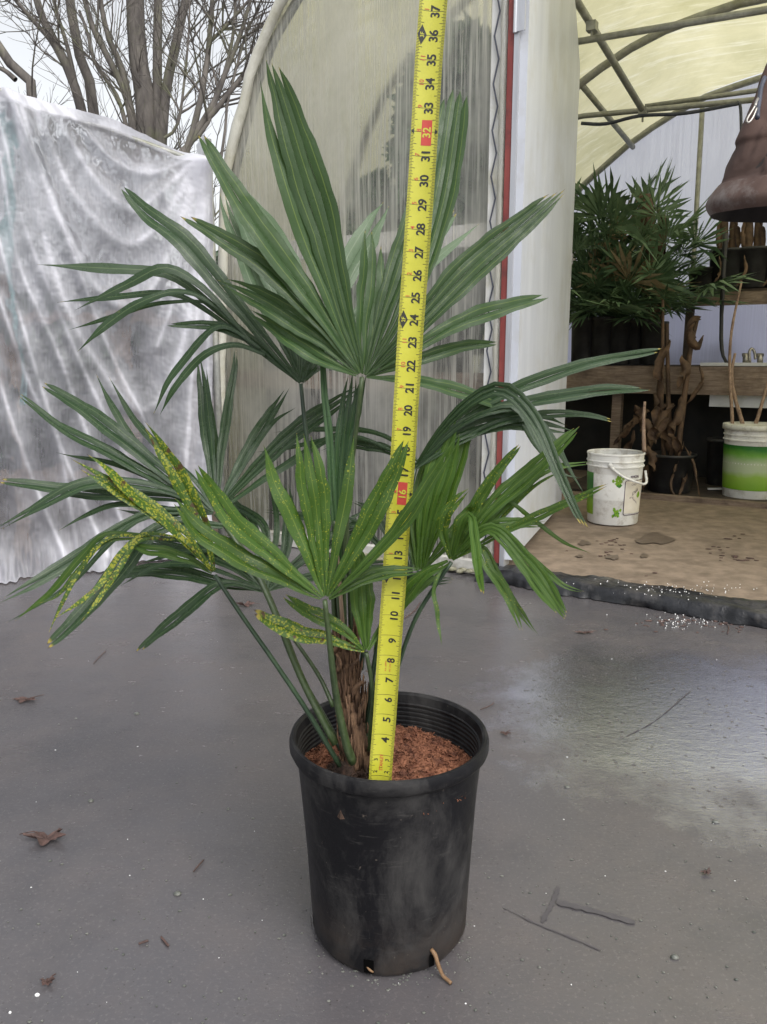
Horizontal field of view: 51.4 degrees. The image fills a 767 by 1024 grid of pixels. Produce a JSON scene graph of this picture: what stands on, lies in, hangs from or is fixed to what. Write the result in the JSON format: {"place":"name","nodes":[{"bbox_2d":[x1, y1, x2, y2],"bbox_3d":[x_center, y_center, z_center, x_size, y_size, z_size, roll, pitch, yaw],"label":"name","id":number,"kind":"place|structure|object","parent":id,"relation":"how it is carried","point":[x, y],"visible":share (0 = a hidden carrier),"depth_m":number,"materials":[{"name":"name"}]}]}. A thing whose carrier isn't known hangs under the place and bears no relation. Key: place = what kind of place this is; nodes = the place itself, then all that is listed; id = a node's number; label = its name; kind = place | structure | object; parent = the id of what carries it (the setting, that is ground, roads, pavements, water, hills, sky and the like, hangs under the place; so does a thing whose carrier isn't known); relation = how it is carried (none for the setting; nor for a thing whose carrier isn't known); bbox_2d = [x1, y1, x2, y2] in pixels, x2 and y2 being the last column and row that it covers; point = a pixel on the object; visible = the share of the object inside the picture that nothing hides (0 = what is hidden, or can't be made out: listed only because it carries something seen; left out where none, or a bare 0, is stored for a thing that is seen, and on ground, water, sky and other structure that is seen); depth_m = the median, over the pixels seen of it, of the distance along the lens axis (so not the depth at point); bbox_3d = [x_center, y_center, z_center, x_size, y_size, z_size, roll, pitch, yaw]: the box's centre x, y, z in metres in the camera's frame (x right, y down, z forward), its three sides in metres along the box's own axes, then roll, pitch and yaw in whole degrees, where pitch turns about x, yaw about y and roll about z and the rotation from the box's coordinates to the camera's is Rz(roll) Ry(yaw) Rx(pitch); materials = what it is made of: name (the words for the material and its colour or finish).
{"place":"outdoors","nodes":[
{"label":"outdoors","id":0,"kind":"place"},
{"bbox_2d":[0,0,761,250],"label":"sky","id":1,"kind":"structure","parent":0,"point":[18,50],"materials":[{"name":"white"}]},
{"bbox_2d":[0,537,766,1023],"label":"ground","id":2,"kind":"structure","parent":0,"point":[192,695],"depth_m":1.47,"materials":[{"name":"concrete"}]},
{"bbox_2d":[12,694,43,702],"bbox_3d":[-0.870,0.457,1.950,0.074,0.006,0.033,-4,12,-20],"label":"fallen leaf","id":3,"kind":"object","parent":2,"relation":"on","point":[21,699],"visible":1,"depth_m":1.95,"materials":[{"name":"brown plant"}]},
{"bbox_2d":[19,828,65,845],"bbox_3d":[-0.594,0.563,1.383,0.090,0.015,0.040,0,11,0],"label":"fallen leaf","id":4,"kind":"object","parent":2,"relation":"on","point":[43,838],"visible":1,"depth_m":1.39,"materials":[{"name":"brown plant"}]},
{"bbox_2d":[40,973,55,985],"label":"fallen leaf","id":5,"kind":"object","parent":2,"relation":"on","point":[47,981],"visible":1,"depth_m":1.07,"materials":[{"name":"brown plant"}]},
{"bbox_2d":[0,0,120,119],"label":"bare tree","id":6,"kind":"object","parent":2,"relation":"on","point":[13,66],"visible":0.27,"depth_m":10.44,"materials":[{"name":"brown plant"}]},
{"bbox_2d":[0,0,226,122],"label":"bare tree","id":7,"kind":"object","parent":2,"relation":"on","point":[62,57],"visible":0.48,"depth_m":10.96,"materials":[{"name":"brown plant"}]},
{"bbox_2d":[14,0,229,204],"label":"bare tree","id":8,"kind":"object","parent":2,"relation":"on","point":[147,118],"visible":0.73,"depth_m":9.94,"materials":[{"name":"brown plant"}]},
{"bbox_2d":[173,891,181,895],"bbox_3d":[-0.323,0.597,1.249,0.012,0.005,0.010,6,12,27],"label":"pebble","id":9,"kind":"object","parent":2,"relation":"on","point":[177,893],"visible":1,"depth_m":1.25,"materials":[{"name":"white stone"}]},
{"bbox_2d":[125,0,273,223],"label":"bare tree","id":10,"kind":"object","parent":2,"relation":"on","point":[198,127],"visible":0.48,"depth_m":8.98,"materials":[{"name":"brown plant"}]},
{"bbox_2d":[212,511,217,531],"bbox_3d":[-1.258,-0.390,3.328,1.141,1.150,0.150,-6,13,-28],"label":"timber rack","id":11,"kind":"object","parent":2,"relation":"on","point":[214,519],"visible":0.03,"depth_m":3.66,"materials":[{"name":"grey wood"}]},
{"bbox_2d":[0,87,226,583],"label":"sheet cover","id":12,"kind":"object","parent":11,"relation":"on","point":[67,174],"visible":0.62,"depth_m":3.03,"materials":[{"name":"plastic"}]},
{"bbox_2d":[236,601,259,606],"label":"fallen leaf","id":13,"kind":"object","parent":2,"relation":"on","point":[247,603],"visible":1,"depth_m":2.69,"materials":[{"name":"brown plant"}]},
{"bbox_2d":[0,61,660,984],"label":"potted palm","id":14,"kind":"object","parent":2,"relation":"on","point":[388,861],"visible":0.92,"depth_m":1.01,"materials":[{"name":"green plant"}]},
{"bbox_2d":[369,0,447,779],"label":"tape measure","id":15,"kind":"object","parent":14,"relation":"on","point":[425,108],"visible":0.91,"depth_m":0.91,"materials":[{"name":"yellow metal"}]},
{"bbox_2d":[6,607,766,1023],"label":"grit","id":16,"kind":"object","parent":2,"relation":"on","point":[402,975],"visible":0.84,"depth_m":1.13,"materials":[{"name":"grey gravel"}]},
{"bbox_2d":[217,0,766,573],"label":"greenhouse","id":17,"kind":"object","parent":2,"relation":"on","point":[561,94],"visible":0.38,"depth_m":3.23,"materials":[{"name":"plastic"}]},
{"bbox_2d":[505,0,579,559],"bbox_3d":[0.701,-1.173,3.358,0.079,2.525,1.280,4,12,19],"label":"pillar","id":18,"kind":"structure","parent":17,"relation":"in","point":[549,78],"depth_m":3.17,"materials":[{"name":"metal"}]},
{"bbox_2d":[503,691,689,950],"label":"twigs","id":19,"kind":"object","parent":2,"relation":"on","point":[576,906],"visible":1,"depth_m":1.21,"materials":[{"name":"wood"}]},
{"bbox_2d":[474,564,766,627],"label":"threshold beam","id":20,"kind":"structure","parent":2,"relation":"on","point":[736,610],"depth_m":2.67,"materials":[{"name":"grey concrete"}]},
{"bbox_2d":[566,580,753,629],"bbox_3d":[0.974,0.299,2.644,0.939,0.058,0.395,1,11,6],"label":"spilled perlite","id":21,"kind":"object","parent":2,"relation":"on","point":[681,595],"visible":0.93,"depth_m":2.65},
{"bbox_2d":[566,535,758,632],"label":"leaf crumbs","id":22,"kind":"object","parent":2,"relation":"on","point":[685,620],"visible":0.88,"depth_m":3.03,"materials":[{"name":"brown plant"}]},
{"bbox_2d":[670,954,678,959],"bbox_3d":[0.408,0.623,1.117,0.011,0.005,0.008,5,12,24],"label":"pebble","id":23,"kind":"object","parent":2,"relation":"on","point":[674,957],"visible":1,"depth_m":1.11,"materials":[{"name":"white stone"}]},
{"bbox_2d":[700,867,710,873],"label":"fallen leaf","id":24,"kind":"object","parent":2,"relation":"on","point":[708,871],"visible":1,"depth_m":1.30,"materials":[{"name":"brown plant"}]},
{"bbox_2d":[575,631,592,632],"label":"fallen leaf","id":25,"kind":"object","parent":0,"point":[584,631],"visible":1,"depth_m":2.42,"materials":[{"name":"brown plant"}]},
{"bbox_2d":[497,468,766,599],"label":"dirt floor","id":26,"kind":"structure","parent":0,"point":[686,559],"depth_m":3.49,"materials":[{"name":"beige soil"}]},
{"bbox_2d":[586,448,647,525],"bbox_3d":[1.158,-0.126,3.987,0.282,0.352,0.303,0,11,0],"label":"bucket","id":27,"kind":"object","parent":26,"relation":"on","point":[615,501],"visible":0.99,"depth_m":3.90,"materials":[{"name":"plastic"}]},
{"bbox_2d":[642,402,645,451],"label":"cut branch","id":28,"kind":"object","parent":27,"relation":"in","point":[643,430],"visible":1,"depth_m":3.94,"materials":[{"name":"brown wood"}]},
{"bbox_2d":[576,532,675,559],"bbox_3d":[1.053,0.142,3.540,0.345,0.001,0.680,8,14,35],"label":"dirt floor stain","id":29,"kind":"object","parent":26,"relation":"on","point":[656,537],"visible":1,"depth_m":3.60,"materials":[{"name":"brown soil"}]},
{"bbox_2d":[566,365,766,448],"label":"potting bench","id":30,"kind":"object","parent":26,"relation":"on","point":[750,380],"visible":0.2,"depth_m":5.07,"materials":[{"name":"brown wood"}]},
{"bbox_2d":[569,190,673,361],"bbox_3d":[1.270,-1.642,5.454,1.218,1.244,1.451,-6,12,-28],"label":"potted palm","id":31,"kind":"object","parent":30,"relation":"on","point":[581,333],"visible":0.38,"depth_m":5.17,"materials":[{"name":"green plant"}]},
{"bbox_2d":[569,158,712,320],"bbox_3d":[1.562,-1.823,5.842,1.985,1.452,1.982,-10,15,-42],"label":"potted palm","id":32,"kind":"object","parent":30,"relation":"on","point":[636,234],"visible":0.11,"depth_m":5.00,"materials":[{"name":"green plant"}]},
{"bbox_2d":[633,193,668,364],"bbox_3d":[1.762,-1.535,5.258,0.249,1.109,0.353,0,11,0],"label":"potted plant","id":33,"kind":"object","parent":30,"relation":"on","point":[650,339],"visible":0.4,"depth_m":5.21,"materials":[{"name":"plant"}]},
{"bbox_2d":[569,157,733,364],"bbox_3d":[1.623,-1.665,5.382,1.436,1.317,1.416,5,12,26],"label":"potted palm","id":34,"kind":"object","parent":30,"relation":"on","point":[620,333],"visible":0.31,"depth_m":4.94,"materials":[{"name":"green plant"}]},
{"bbox_2d":[571,177,747,364],"bbox_3d":[1.545,-1.578,5.385,1.497,1.145,1.498,0,11,0],"label":"potted palm","id":35,"kind":"object","parent":30,"relation":"on","point":[601,337],"visible":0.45,"depth_m":5.05,"materials":[{"name":"green plant"}]},
{"bbox_2d":[573,218,752,332],"bbox_3d":[1.774,-1.468,5.319,1.158,0.954,1.264,0,11,0],"label":"potted palm","id":36,"kind":"object","parent":30,"relation":"on","point":[640,278],"visible":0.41,"depth_m":5.05,"materials":[{"name":"green plant"}]},
{"bbox_2d":[564,392,766,476],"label":"bench liner","id":37,"kind":"object","parent":30,"relation":"hanging from","point":[703,420],"visible":0.23,"depth_m":5.61,"materials":[{"name":"black plastic"}]},
{"bbox_2d":[569,193,765,364],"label":"potted palm","id":38,"kind":"object","parent":30,"relation":"on","point":[635,338],"visible":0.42,"depth_m":5.07,"materials":[{"name":"green plant"}]},
{"bbox_2d":[682,288,766,359],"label":"shelf","id":39,"kind":"object","parent":30,"relation":"on","point":[755,296],"visible":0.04,"depth_m":5.16,"materials":[{"name":"brown wood"}]},
{"bbox_2d":[688,267,713,290],"bbox_3d":[2.153,-1.566,5.375,0.200,0.148,0.199,0,11,0],"label":"plant pot","id":40,"kind":"object","parent":39,"relation":"on","point":[706,278],"visible":0.38,"depth_m":5.29,"materials":[{"name":"black plastic"}]},
{"bbox_2d":[709,221,740,288],"bbox_3d":[2.275,-1.758,5.260,0.314,0.567,0.322,0,11,0],"label":"dead banana plant","id":41,"kind":"object","parent":39,"relation":"on","point":[733,256],"visible":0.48,"depth_m":5.25,"materials":[{"name":"brown plant"}]},
{"bbox_2d":[736,223,766,288],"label":"dead banana plant","id":42,"kind":"object","parent":39,"relation":"on","point":[753,256],"visible":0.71,"depth_m":5.14,"materials":[{"name":"plant"}]},
{"bbox_2d":[700,347,766,407],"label":"utility sink","id":43,"kind":"object","parent":30,"relation":"in","point":[743,401],"visible":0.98,"depth_m":4.93,"materials":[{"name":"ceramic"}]},
{"bbox_2d":[719,233,727,362],"bbox_3d":[2.135,-1.338,5.003,0.058,0.807,0.181,0,11,0],"label":"hose","id":44,"kind":"object","parent":43,"relation":"attached to","point":[723,268],"visible":0.87,"depth_m":4.99,"materials":[{"name":"black plastic"}]},
{"bbox_2d":[569,475,766,501],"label":"soil","id":45,"kind":"structure","parent":26,"relation":"on","point":[703,486],"depth_m":4.93,"materials":[{"name":"brown soil"}]},
{"bbox_2d":[613,404,682,489],"bbox_3d":[1.612,-0.375,4.888,0.356,0.573,0.522,0,11,0],"label":"dried plant","id":46,"kind":"object","parent":45,"relation":"on","point":[652,431],"visible":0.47,"depth_m":4.81,"materials":[{"name":"brown plant"}]},
{"bbox_2d":[648,300,703,495],"bbox_3d":[1.798,-0.676,4.780,0.393,1.187,0.555,-4,12,-18],"label":"potted plant","id":47,"kind":"object","parent":45,"relation":"on","point":[672,474],"visible":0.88,"depth_m":4.86,"materials":[{"name":"brown plant"}]},
{"bbox_2d":[706,437,723,485],"bbox_3d":[2.155,-0.324,5.103,0.180,0.298,0.180,0,11,0],"label":"plant pot","id":48,"kind":"object","parent":45,"relation":"on","point":[714,466],"visible":0.64,"depth_m":5.05,"materials":[{"name":"black plastic"}]},
{"bbox_2d":[722,421,766,499],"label":"bucket","id":49,"kind":"object","parent":45,"relation":"on","point":[744,473],"visible":1,"depth_m":4.57,"materials":[{"name":"plastic"}]},
{"bbox_2d":[728,281,741,423],"bbox_3d":[2.086,-0.930,4.753,0.060,0.874,0.195,3,11,15],"label":"cut branch","id":50,"kind":"object","parent":49,"relation":"in","point":[729,370],"visible":0.91,"depth_m":4.74,"materials":[{"name":"brown wood"}]},
{"bbox_2d":[731,353,744,423],"bbox_3d":[2.108,-0.728,4.740,0.048,0.426,0.114,-7,13,-33],"label":"cut branch","id":51,"kind":"object","parent":49,"relation":"in","point":[739,412],"visible":0.96,"depth_m":4.74,"materials":[{"name":"brown wood"}]},
{"bbox_2d":[754,383,766,423],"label":"cut branch","id":52,"kind":"object","parent":49,"relation":"in","point":[758,415],"visible":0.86,"depth_m":4.74,"materials":[{"name":"brown wood"}]},
{"bbox_2d":[640,492,766,508],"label":"floor board","id":53,"kind":"object","parent":26,"relation":"on","point":[713,501],"visible":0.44,"depth_m":4.53,"materials":[{"name":"brown wood"}]},
{"bbox_2d":[705,63,766,222],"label":"bell","id":54,"kind":"object","parent":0,"point":[739,194],"visible":1,"depth_m":1.26,"materials":[{"name":"brown metal"}]},
{"bbox_2d":[763,262,766,287],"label":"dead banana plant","id":55,"kind":"object","parent":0,"point":[765,284],"visible":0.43,"depth_m":5.11,"materials":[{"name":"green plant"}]}
]}

